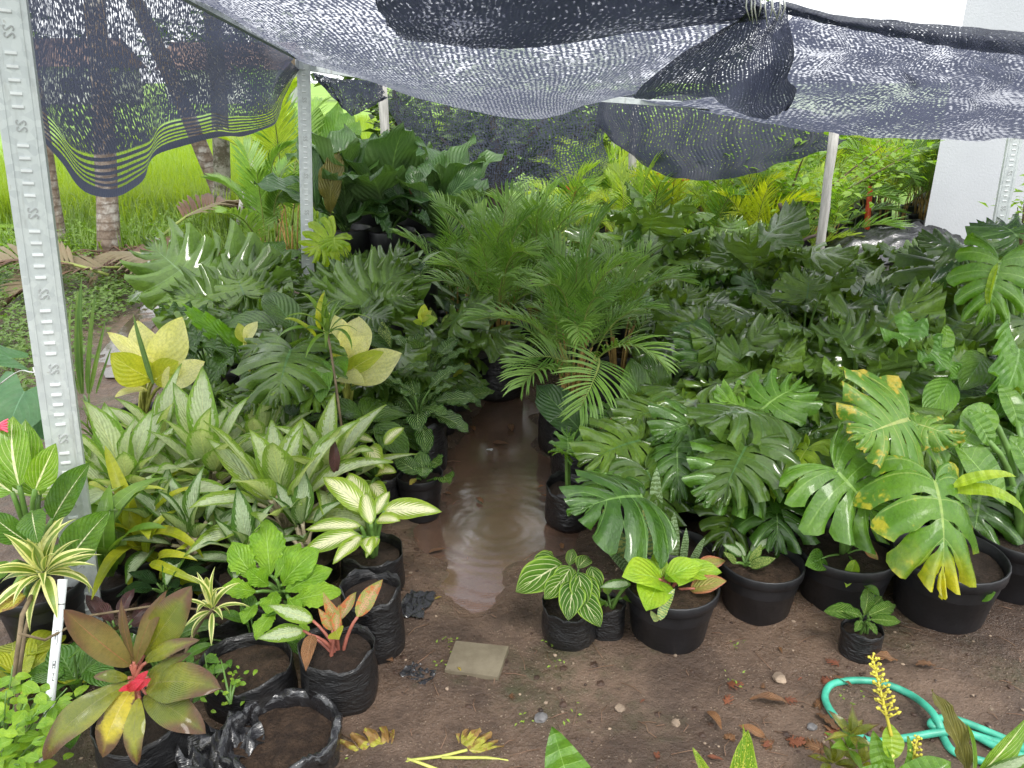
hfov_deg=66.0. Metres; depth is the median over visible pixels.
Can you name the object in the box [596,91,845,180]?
net swag
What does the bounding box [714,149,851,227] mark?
areca palm
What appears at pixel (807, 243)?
areca palm
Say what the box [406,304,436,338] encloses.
young shrub
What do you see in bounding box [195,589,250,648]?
grow bag plant
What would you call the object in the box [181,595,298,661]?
leafy plant
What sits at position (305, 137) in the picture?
metal post
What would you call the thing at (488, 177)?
tree
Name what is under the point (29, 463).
dieffenbachia plant
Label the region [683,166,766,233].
areca palm
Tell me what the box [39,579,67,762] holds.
water pipe
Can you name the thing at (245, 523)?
aglaonema plant
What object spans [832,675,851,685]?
fallen leaf
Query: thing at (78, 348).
reed clump
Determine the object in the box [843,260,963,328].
split leaf plant
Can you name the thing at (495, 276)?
areca palm
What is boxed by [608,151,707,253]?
areca palm
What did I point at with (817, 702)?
leaf scrap
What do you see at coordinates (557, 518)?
philodendron plant
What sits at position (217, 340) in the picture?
anthurium plant
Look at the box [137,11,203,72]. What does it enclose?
tree
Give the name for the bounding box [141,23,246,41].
tree
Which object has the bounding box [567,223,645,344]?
split leaf plant
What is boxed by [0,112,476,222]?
rice crop
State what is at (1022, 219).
leafy shrub
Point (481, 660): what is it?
paving tile
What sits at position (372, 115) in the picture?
tree
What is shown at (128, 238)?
bank grass
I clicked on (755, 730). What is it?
fallen leaf
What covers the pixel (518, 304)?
broad leaf plant
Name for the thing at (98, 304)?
bank weeds
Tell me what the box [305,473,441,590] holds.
dieffenbachia plant
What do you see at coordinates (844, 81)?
shade net
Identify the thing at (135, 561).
aglaonema plant
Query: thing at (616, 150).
areca palm
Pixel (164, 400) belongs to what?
aglaonema plant
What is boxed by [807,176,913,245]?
areca palm
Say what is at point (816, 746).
leaf scrap
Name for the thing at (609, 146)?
areca palm
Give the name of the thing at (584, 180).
areca palm
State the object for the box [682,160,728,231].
areca palm
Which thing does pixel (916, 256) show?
split leaf plant
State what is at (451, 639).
weeds
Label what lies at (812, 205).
areca palm
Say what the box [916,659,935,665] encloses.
fallen leaf
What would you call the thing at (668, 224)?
split leaf plant
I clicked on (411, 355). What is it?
broad leaf plant
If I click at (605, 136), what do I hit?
areca palm
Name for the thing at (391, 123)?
tree
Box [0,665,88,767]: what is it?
basil plant
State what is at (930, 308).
split leaf plant
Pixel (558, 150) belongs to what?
areca palm
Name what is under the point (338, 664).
aglaonema plant
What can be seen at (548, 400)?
potted plant
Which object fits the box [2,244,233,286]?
palm debris
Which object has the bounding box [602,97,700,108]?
roof beam
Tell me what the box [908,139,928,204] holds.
areca palm
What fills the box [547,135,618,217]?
areca palm
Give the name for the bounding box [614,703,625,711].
stone
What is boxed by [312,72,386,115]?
net swag
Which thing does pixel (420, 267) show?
broad leaf plant
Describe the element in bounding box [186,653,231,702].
creeping weed
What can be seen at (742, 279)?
split leaf plant
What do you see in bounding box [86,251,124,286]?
dry frond
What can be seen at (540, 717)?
stone
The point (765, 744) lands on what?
leaf scrap
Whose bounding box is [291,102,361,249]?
banana plant
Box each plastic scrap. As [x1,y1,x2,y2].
[174,710,264,767]
[400,661,435,684]
[401,590,436,617]
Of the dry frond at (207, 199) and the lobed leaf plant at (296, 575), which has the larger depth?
the dry frond at (207, 199)
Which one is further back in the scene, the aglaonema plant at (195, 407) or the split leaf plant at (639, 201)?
the split leaf plant at (639, 201)
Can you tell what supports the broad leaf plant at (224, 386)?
on the ground at (674, 692)
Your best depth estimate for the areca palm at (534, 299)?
4.47 m
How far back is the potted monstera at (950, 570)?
2.24 m
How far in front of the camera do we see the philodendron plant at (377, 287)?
4.08 m
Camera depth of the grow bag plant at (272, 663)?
2.13 m
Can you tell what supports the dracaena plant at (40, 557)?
on the ground at (674, 692)
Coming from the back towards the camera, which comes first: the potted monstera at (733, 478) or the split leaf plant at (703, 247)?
the split leaf plant at (703, 247)
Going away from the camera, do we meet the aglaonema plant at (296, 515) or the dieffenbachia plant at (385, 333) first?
the aglaonema plant at (296, 515)
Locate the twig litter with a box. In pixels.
[194,428,1023,767]
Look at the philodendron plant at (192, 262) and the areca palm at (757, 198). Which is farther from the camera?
the areca palm at (757, 198)
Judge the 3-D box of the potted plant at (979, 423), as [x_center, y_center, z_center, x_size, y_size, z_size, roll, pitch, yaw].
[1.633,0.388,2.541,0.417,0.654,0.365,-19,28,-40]
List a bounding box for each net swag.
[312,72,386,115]
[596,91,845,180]
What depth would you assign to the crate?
5.53 m
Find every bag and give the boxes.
[217,687,342,767]
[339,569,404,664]
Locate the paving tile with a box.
[445,641,508,680]
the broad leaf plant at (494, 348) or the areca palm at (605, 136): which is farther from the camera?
the areca palm at (605, 136)
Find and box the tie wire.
[0,367,34,384]
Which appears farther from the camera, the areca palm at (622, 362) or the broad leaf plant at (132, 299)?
the broad leaf plant at (132, 299)
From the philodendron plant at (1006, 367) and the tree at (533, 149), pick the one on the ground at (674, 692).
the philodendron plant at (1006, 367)
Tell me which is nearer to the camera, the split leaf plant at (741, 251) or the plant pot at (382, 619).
the plant pot at (382, 619)
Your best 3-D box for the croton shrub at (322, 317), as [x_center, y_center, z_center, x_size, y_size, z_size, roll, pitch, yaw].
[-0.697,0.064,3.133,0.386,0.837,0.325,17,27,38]
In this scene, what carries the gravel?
on the ground at (674, 692)
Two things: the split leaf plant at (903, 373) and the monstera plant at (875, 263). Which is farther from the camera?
the monstera plant at (875, 263)
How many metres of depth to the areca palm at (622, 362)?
3.87 m
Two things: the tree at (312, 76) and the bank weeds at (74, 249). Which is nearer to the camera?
the bank weeds at (74, 249)
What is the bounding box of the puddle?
[413,396,578,613]
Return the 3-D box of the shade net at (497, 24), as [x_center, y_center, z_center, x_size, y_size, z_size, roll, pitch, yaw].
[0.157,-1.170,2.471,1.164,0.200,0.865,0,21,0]
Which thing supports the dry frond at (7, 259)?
on the terrain at (1, 273)
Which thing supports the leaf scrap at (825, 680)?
on the ground at (674, 692)
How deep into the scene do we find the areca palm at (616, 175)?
5.78 m
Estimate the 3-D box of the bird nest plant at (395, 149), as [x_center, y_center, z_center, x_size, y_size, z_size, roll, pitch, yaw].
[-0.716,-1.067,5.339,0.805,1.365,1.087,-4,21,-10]
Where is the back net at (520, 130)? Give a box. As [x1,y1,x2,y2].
[388,89,608,190]
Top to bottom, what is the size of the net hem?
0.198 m
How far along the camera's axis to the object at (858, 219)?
8.90 m
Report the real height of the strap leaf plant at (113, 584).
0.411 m
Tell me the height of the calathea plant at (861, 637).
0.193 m
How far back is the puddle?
3.14 m
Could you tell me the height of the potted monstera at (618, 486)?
0.508 m
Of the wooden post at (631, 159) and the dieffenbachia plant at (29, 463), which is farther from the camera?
the wooden post at (631, 159)
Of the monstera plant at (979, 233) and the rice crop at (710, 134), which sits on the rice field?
the rice crop at (710, 134)
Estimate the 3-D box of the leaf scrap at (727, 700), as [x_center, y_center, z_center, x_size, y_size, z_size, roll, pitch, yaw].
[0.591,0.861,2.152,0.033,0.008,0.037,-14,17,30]
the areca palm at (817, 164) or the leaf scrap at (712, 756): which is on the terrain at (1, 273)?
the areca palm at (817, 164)
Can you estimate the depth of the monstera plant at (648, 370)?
3.33 m
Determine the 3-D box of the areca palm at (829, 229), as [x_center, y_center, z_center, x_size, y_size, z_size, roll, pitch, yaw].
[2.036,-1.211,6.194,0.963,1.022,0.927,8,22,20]
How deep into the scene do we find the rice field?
37.71 m
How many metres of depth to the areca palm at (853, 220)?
9.34 m
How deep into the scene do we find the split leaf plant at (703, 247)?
5.01 m
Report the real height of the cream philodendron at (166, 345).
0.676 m
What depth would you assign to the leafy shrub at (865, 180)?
8.48 m
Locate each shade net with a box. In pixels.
[196,0,765,118]
[375,0,765,48]
[633,1,796,119]
[644,11,1023,140]
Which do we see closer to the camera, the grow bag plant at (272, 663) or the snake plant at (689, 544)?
the grow bag plant at (272, 663)
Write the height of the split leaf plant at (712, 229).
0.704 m
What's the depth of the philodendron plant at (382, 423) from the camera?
3.21 m
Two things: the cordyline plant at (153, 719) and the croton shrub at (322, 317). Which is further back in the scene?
the croton shrub at (322, 317)
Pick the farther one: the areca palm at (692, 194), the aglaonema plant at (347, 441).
the areca palm at (692, 194)
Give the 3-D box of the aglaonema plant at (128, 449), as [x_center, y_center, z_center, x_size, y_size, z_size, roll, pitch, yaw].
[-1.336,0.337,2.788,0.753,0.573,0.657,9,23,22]
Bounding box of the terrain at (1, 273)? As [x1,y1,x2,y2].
[0,228,816,286]
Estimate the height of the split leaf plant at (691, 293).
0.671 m
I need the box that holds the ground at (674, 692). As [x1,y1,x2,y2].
[0,248,1023,767]
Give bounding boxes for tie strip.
[745,0,785,25]
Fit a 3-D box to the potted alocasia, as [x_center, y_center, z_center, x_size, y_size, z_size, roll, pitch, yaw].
[-0.333,0.400,3.009,0.189,0.297,0.303,-10,23,-24]
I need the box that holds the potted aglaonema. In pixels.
[719,536,805,625]
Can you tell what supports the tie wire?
attached to the metal post at (22, 132)
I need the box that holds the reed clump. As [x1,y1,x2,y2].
[68,277,153,393]
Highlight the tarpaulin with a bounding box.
[813,221,967,263]
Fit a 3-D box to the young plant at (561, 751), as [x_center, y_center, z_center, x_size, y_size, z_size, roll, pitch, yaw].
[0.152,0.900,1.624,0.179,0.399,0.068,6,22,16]
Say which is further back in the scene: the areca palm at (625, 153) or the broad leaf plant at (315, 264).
the areca palm at (625, 153)
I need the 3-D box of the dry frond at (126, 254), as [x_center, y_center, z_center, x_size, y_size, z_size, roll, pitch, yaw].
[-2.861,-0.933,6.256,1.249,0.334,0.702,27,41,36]
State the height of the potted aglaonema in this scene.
0.252 m
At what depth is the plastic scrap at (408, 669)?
2.25 m
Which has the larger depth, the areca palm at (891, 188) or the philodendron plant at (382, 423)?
the areca palm at (891, 188)
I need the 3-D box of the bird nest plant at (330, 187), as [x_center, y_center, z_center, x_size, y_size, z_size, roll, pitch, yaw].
[-1.023,-1.090,5.313,1.166,1.427,0.934,0,21,0]
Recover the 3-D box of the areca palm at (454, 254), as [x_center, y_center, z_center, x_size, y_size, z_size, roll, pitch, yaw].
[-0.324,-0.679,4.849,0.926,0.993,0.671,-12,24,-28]
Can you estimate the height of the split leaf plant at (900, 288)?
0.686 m
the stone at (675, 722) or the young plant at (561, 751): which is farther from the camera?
the stone at (675, 722)
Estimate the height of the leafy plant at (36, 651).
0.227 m
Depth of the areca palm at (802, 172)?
6.79 m
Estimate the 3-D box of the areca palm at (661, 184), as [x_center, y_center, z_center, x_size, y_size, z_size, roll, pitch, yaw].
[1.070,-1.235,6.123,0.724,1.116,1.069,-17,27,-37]
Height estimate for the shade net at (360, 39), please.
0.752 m
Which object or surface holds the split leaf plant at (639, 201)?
on the ground at (674, 692)
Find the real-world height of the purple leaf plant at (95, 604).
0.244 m
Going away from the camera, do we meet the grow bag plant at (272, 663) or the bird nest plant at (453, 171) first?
the grow bag plant at (272, 663)
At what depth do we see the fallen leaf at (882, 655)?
2.28 m
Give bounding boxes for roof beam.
[182,0,294,58]
[295,59,356,77]
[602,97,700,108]
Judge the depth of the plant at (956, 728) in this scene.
1.73 m
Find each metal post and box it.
[0,0,102,620]
[297,64,313,328]
[989,138,1022,239]
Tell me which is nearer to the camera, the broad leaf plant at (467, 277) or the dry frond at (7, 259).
the broad leaf plant at (467, 277)
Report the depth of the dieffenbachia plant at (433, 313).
4.10 m
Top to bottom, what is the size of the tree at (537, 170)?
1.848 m
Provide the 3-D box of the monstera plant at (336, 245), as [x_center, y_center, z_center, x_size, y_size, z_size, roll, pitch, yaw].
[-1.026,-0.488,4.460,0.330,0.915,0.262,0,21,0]
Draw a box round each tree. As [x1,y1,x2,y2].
[37,60,67,246]
[83,0,121,263]
[127,0,213,193]
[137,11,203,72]
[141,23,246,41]
[204,14,230,213]
[310,73,373,91]
[314,75,514,207]
[369,88,519,155]
[392,103,526,196]
[404,101,638,223]
[488,107,588,207]
[502,95,655,199]
[666,123,942,229]
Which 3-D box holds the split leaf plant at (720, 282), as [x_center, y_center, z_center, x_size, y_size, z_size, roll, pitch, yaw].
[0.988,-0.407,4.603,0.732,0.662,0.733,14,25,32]
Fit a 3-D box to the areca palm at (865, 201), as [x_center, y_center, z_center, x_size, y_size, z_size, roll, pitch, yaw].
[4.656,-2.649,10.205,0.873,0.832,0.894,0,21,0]
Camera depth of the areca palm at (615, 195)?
6.46 m
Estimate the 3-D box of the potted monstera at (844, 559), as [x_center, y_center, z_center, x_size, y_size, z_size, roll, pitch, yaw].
[1.143,0.307,2.587,0.511,0.771,0.773,8,23,21]
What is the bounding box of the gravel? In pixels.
[79,368,1023,767]
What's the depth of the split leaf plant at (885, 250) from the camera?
4.53 m
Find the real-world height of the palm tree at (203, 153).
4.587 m
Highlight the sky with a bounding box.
[30,0,966,82]
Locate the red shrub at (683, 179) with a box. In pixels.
[647,160,690,201]
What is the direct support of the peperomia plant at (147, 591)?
on the ground at (674, 692)
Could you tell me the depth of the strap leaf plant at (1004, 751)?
1.64 m
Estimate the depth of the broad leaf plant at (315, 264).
4.94 m
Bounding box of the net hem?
[782,0,1023,54]
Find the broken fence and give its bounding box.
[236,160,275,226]
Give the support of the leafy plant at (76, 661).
on the ground at (674, 692)
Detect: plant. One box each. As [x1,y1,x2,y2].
[0,345,43,508]
[0,416,109,643]
[0,517,99,711]
[0,630,84,704]
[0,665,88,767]
[1,636,133,748]
[12,398,252,503]
[13,477,167,610]
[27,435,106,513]
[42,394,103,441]
[42,586,220,767]
[52,446,202,599]
[86,589,151,671]
[99,596,218,679]
[107,469,209,583]
[109,363,234,475]
[113,466,262,598]
[116,548,213,621]
[119,216,305,368]
[125,273,149,305]
[136,366,279,526]
[152,300,269,398]
[167,266,326,392]
[174,380,244,475]
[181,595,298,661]
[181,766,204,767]
[184,418,392,556]
[184,568,248,661]
[192,487,301,587]
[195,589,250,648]
[198,632,297,724]
[218,370,312,508]
[222,292,393,411]
[222,519,340,642]
[223,392,416,532]
[230,328,347,448]
[232,241,314,333]
[254,111,437,318]
[254,465,365,583]
[256,579,382,716]
[282,352,355,426]
[285,129,427,226]
[287,250,355,327]
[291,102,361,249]
[293,239,431,360]
[298,215,352,360]
[303,397,429,477]
[305,249,448,328]
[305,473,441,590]
[329,427,403,518]
[330,334,457,421]
[338,360,445,453]
[340,122,417,256]
[346,133,506,309]
[366,365,479,469]
[370,321,429,357]
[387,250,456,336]
[391,333,494,435]
[392,284,527,411]
[393,260,466,328]
[396,142,446,263]
[407,233,475,310]
[427,307,462,360]
[443,243,484,297]
[446,268,532,334]
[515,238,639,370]
[516,549,603,651]
[535,384,629,480]
[544,426,592,533]
[545,727,590,767]
[552,221,644,260]
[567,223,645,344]
[589,368,782,527]
[591,182,715,270]
[593,202,709,340]
[595,579,631,640]
[602,468,715,571]
[620,303,731,402]
[628,276,743,384]
[629,292,757,394]
[632,264,736,322]
[652,199,858,289]
[666,214,747,265]
[666,312,789,397]
[674,220,772,291]
[692,724,757,767]
[699,333,808,429]
[708,263,876,346]
[710,217,803,290]
[726,269,793,333]
[748,270,893,327]
[772,311,949,511]
[777,275,946,378]
[778,244,908,320]
[787,378,963,523]
[807,705,878,767]
[824,588,900,663]
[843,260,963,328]
[843,309,963,416]
[847,303,997,362]
[856,237,948,286]
[858,333,1023,520]
[876,265,905,295]
[887,245,1019,319]
[911,379,1023,545]
[915,213,1023,355]
[932,689,972,767]
[957,318,1023,434]
[960,383,1023,604]
[967,720,1023,767]
[977,249,1023,311]
[986,239,1023,250]
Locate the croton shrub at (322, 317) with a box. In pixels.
[276,290,371,476]
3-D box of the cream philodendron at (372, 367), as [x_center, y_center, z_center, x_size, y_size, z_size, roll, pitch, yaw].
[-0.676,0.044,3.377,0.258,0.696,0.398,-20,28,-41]
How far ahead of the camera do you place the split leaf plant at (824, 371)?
2.92 m
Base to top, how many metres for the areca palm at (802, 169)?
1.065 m
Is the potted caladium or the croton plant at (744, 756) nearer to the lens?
the croton plant at (744, 756)
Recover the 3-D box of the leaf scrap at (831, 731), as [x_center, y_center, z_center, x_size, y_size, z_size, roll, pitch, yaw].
[0.832,0.908,2.053,0.032,0.014,0.051,0,11,45]
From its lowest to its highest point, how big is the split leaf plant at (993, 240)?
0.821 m
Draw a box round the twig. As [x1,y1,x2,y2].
[9,594,208,709]
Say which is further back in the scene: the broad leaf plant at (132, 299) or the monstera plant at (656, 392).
the broad leaf plant at (132, 299)
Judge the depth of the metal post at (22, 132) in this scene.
2.02 m
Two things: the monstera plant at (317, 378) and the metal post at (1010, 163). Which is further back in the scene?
the metal post at (1010, 163)
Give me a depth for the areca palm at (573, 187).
5.73 m
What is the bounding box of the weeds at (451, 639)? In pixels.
[345,636,864,758]
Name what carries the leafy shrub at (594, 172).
on the terrain at (1, 273)
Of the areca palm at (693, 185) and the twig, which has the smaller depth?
the twig
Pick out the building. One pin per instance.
(966, 178)
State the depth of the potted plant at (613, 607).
2.35 m
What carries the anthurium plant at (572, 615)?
on the ground at (674, 692)
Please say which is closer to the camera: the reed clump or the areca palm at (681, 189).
the reed clump
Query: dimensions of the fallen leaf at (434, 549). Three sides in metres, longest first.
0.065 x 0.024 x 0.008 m
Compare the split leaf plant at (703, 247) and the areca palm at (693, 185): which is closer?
the split leaf plant at (703, 247)
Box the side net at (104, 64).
[28,0,299,196]
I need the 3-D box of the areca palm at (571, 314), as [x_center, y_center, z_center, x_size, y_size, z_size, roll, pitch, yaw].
[0.272,-0.212,3.402,1.034,1.157,0.960,-20,28,-41]
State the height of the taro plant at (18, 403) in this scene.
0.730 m
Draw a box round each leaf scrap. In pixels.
[708,754,722,759]
[723,694,733,703]
[723,732,734,741]
[727,680,743,689]
[760,736,773,750]
[763,741,772,746]
[785,696,797,704]
[785,735,806,747]
[804,737,824,753]
[813,697,823,710]
[821,676,839,687]
[824,726,839,736]
[825,658,838,666]
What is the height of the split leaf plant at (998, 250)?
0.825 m
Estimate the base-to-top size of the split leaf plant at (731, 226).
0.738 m
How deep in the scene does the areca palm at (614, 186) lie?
6.50 m
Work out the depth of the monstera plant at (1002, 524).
2.60 m
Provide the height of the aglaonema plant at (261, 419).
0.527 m
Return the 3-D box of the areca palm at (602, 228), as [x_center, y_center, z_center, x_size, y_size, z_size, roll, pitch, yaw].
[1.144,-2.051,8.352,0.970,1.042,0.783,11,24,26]
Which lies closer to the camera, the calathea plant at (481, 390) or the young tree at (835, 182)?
the calathea plant at (481, 390)
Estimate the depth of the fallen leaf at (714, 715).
2.07 m
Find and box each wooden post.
[378,86,388,132]
[626,106,638,213]
[816,132,838,248]
[854,139,861,208]
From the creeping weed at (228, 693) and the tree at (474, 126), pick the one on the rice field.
the tree at (474, 126)
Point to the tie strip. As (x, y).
(772, 3)
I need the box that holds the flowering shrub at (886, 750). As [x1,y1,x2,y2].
[862,652,950,767]
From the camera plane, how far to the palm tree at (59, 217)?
7.50 m
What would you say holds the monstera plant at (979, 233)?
on the ground at (674, 692)
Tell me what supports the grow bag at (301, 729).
on the ground at (674, 692)
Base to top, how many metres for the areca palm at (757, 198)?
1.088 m
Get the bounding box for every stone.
[534,712,547,722]
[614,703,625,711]
[671,718,679,726]
[772,672,785,683]
[807,722,817,730]
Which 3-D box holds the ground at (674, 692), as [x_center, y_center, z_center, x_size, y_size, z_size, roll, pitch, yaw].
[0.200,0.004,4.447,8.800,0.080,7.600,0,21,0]
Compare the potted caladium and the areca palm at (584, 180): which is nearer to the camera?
the potted caladium
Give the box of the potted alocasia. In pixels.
[394,450,453,523]
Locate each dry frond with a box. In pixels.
[0,239,108,276]
[0,253,126,311]
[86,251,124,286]
[98,236,169,274]
[163,193,261,235]
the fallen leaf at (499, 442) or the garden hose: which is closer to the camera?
the garden hose
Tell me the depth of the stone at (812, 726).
2.06 m
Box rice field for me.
[0,83,919,227]
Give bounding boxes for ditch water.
[98,305,158,377]
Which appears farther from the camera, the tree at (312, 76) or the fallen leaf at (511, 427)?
the tree at (312, 76)
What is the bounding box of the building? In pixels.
[923,0,1023,246]
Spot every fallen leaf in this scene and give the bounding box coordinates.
[429,548,445,552]
[493,440,507,443]
[508,424,513,430]
[707,711,721,729]
[739,724,764,737]
[750,691,787,702]
[816,712,837,729]
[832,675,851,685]
[867,651,897,661]
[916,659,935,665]
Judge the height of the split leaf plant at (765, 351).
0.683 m
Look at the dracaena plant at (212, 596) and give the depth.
2.18 m
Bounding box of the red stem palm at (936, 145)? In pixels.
[811,135,939,229]
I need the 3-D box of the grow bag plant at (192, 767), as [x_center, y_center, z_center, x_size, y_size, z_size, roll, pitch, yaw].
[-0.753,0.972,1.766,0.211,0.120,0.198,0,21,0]
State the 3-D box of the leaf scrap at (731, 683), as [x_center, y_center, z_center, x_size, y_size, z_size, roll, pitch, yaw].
[0.629,0.846,2.215,0.045,0.010,0.049,-4,11,3]
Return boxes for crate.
[864,262,894,270]
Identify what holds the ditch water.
on the ground at (674, 692)
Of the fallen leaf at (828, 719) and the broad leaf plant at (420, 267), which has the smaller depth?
the fallen leaf at (828, 719)
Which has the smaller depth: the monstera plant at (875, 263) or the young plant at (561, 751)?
the young plant at (561, 751)
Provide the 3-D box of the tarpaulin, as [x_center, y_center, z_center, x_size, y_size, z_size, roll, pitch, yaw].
[2.756,-1.037,5.707,1.000,0.238,0.700,0,21,0]
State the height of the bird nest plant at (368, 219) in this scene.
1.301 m
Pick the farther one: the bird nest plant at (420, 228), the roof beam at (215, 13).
the bird nest plant at (420, 228)
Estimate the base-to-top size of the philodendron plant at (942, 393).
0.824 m
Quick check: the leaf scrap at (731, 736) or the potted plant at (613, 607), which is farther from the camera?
the potted plant at (613, 607)
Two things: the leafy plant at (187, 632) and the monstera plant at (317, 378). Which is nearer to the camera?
the leafy plant at (187, 632)
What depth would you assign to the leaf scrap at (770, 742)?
2.00 m
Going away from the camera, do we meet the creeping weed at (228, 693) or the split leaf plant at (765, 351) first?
the creeping weed at (228, 693)
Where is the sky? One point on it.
(946, 12)
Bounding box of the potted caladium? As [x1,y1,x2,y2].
[622,554,725,654]
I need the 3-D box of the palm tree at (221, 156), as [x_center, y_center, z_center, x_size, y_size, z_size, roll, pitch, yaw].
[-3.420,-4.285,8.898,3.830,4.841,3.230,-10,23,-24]
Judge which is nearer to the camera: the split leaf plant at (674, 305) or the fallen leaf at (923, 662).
the fallen leaf at (923, 662)
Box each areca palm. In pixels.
[200,65,331,269]
[201,136,299,241]
[389,190,500,343]
[413,178,562,401]
[457,197,680,455]
[458,176,599,363]
[520,152,620,242]
[527,159,626,275]
[528,143,608,243]
[529,132,610,228]
[536,155,636,242]
[539,234,700,415]
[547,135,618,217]
[565,135,643,232]
[578,159,698,226]
[584,149,708,234]
[592,143,616,230]
[594,139,645,226]
[599,160,709,254]
[601,140,622,158]
[607,181,725,212]
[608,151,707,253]
[625,166,714,212]
[646,159,734,229]
[680,167,788,217]
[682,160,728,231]
[683,133,733,224]
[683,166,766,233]
[708,165,836,233]
[712,162,820,231]
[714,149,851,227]
[720,161,861,245]
[732,145,818,231]
[771,151,861,247]
[771,156,845,200]
[775,152,903,240]
[788,149,864,231]
[795,149,910,237]
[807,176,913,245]
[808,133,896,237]
[819,138,905,209]
[846,139,905,224]
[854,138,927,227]
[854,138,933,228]
[860,187,876,207]
[872,138,921,218]
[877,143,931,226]
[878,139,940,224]
[899,141,920,219]
[901,139,928,221]
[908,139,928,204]
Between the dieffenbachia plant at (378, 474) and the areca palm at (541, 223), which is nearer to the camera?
the dieffenbachia plant at (378, 474)
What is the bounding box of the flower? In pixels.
[0,419,7,432]
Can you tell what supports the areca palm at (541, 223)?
on the ground at (674, 692)
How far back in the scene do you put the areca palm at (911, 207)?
9.53 m
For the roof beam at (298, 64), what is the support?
attached to the metal post at (305, 137)
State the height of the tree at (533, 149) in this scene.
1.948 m
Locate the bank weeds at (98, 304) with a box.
[0,234,143,391]
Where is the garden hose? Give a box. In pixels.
[821,677,1023,764]
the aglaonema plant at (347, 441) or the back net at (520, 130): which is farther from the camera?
the back net at (520, 130)
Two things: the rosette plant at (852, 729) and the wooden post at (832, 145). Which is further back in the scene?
the wooden post at (832, 145)
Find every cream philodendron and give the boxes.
[107,317,204,432]
[235,322,258,371]
[323,313,401,437]
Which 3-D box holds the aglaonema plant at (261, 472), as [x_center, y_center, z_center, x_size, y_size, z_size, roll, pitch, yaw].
[-0.774,0.374,2.680,0.690,0.581,0.708,8,22,19]
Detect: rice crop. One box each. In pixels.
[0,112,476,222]
[546,112,918,187]
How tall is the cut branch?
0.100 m
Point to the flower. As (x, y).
(3, 426)
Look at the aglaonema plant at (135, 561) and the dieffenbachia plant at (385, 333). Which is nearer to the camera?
the aglaonema plant at (135, 561)
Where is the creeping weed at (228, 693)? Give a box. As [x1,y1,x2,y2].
[200,654,257,712]
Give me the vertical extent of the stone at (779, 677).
0.024 m
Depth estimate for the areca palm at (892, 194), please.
6.50 m
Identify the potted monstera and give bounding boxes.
[559,387,708,568]
[643,368,866,558]
[779,366,965,614]
[853,422,1023,634]
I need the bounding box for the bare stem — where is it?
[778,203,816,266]
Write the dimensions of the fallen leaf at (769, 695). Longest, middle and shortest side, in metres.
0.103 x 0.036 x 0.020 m
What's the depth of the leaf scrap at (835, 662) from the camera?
2.29 m
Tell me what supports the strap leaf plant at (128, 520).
on the ground at (674, 692)
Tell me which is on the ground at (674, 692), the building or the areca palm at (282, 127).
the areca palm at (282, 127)
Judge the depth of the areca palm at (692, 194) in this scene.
6.66 m
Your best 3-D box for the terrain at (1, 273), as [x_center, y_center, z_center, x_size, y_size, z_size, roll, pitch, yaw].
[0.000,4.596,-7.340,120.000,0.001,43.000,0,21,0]
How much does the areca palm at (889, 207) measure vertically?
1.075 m
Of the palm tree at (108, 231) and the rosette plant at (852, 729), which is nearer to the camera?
the rosette plant at (852, 729)
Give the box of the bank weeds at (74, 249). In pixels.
[0,210,282,266]
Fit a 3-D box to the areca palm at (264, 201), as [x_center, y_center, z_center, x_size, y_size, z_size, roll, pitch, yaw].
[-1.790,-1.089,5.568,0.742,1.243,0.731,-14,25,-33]
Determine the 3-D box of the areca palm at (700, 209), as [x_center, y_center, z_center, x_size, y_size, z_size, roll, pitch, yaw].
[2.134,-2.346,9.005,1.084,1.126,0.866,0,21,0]
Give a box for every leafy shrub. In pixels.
[550,140,672,207]
[772,132,935,210]
[978,174,1023,244]
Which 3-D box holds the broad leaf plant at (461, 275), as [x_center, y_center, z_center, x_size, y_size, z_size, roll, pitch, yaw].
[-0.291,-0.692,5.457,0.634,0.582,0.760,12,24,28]
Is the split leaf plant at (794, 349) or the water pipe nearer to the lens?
the water pipe
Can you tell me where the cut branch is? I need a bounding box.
[340,726,508,767]
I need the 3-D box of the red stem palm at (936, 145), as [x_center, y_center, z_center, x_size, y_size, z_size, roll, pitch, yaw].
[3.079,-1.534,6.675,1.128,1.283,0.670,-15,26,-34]
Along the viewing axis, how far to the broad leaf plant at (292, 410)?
3.27 m

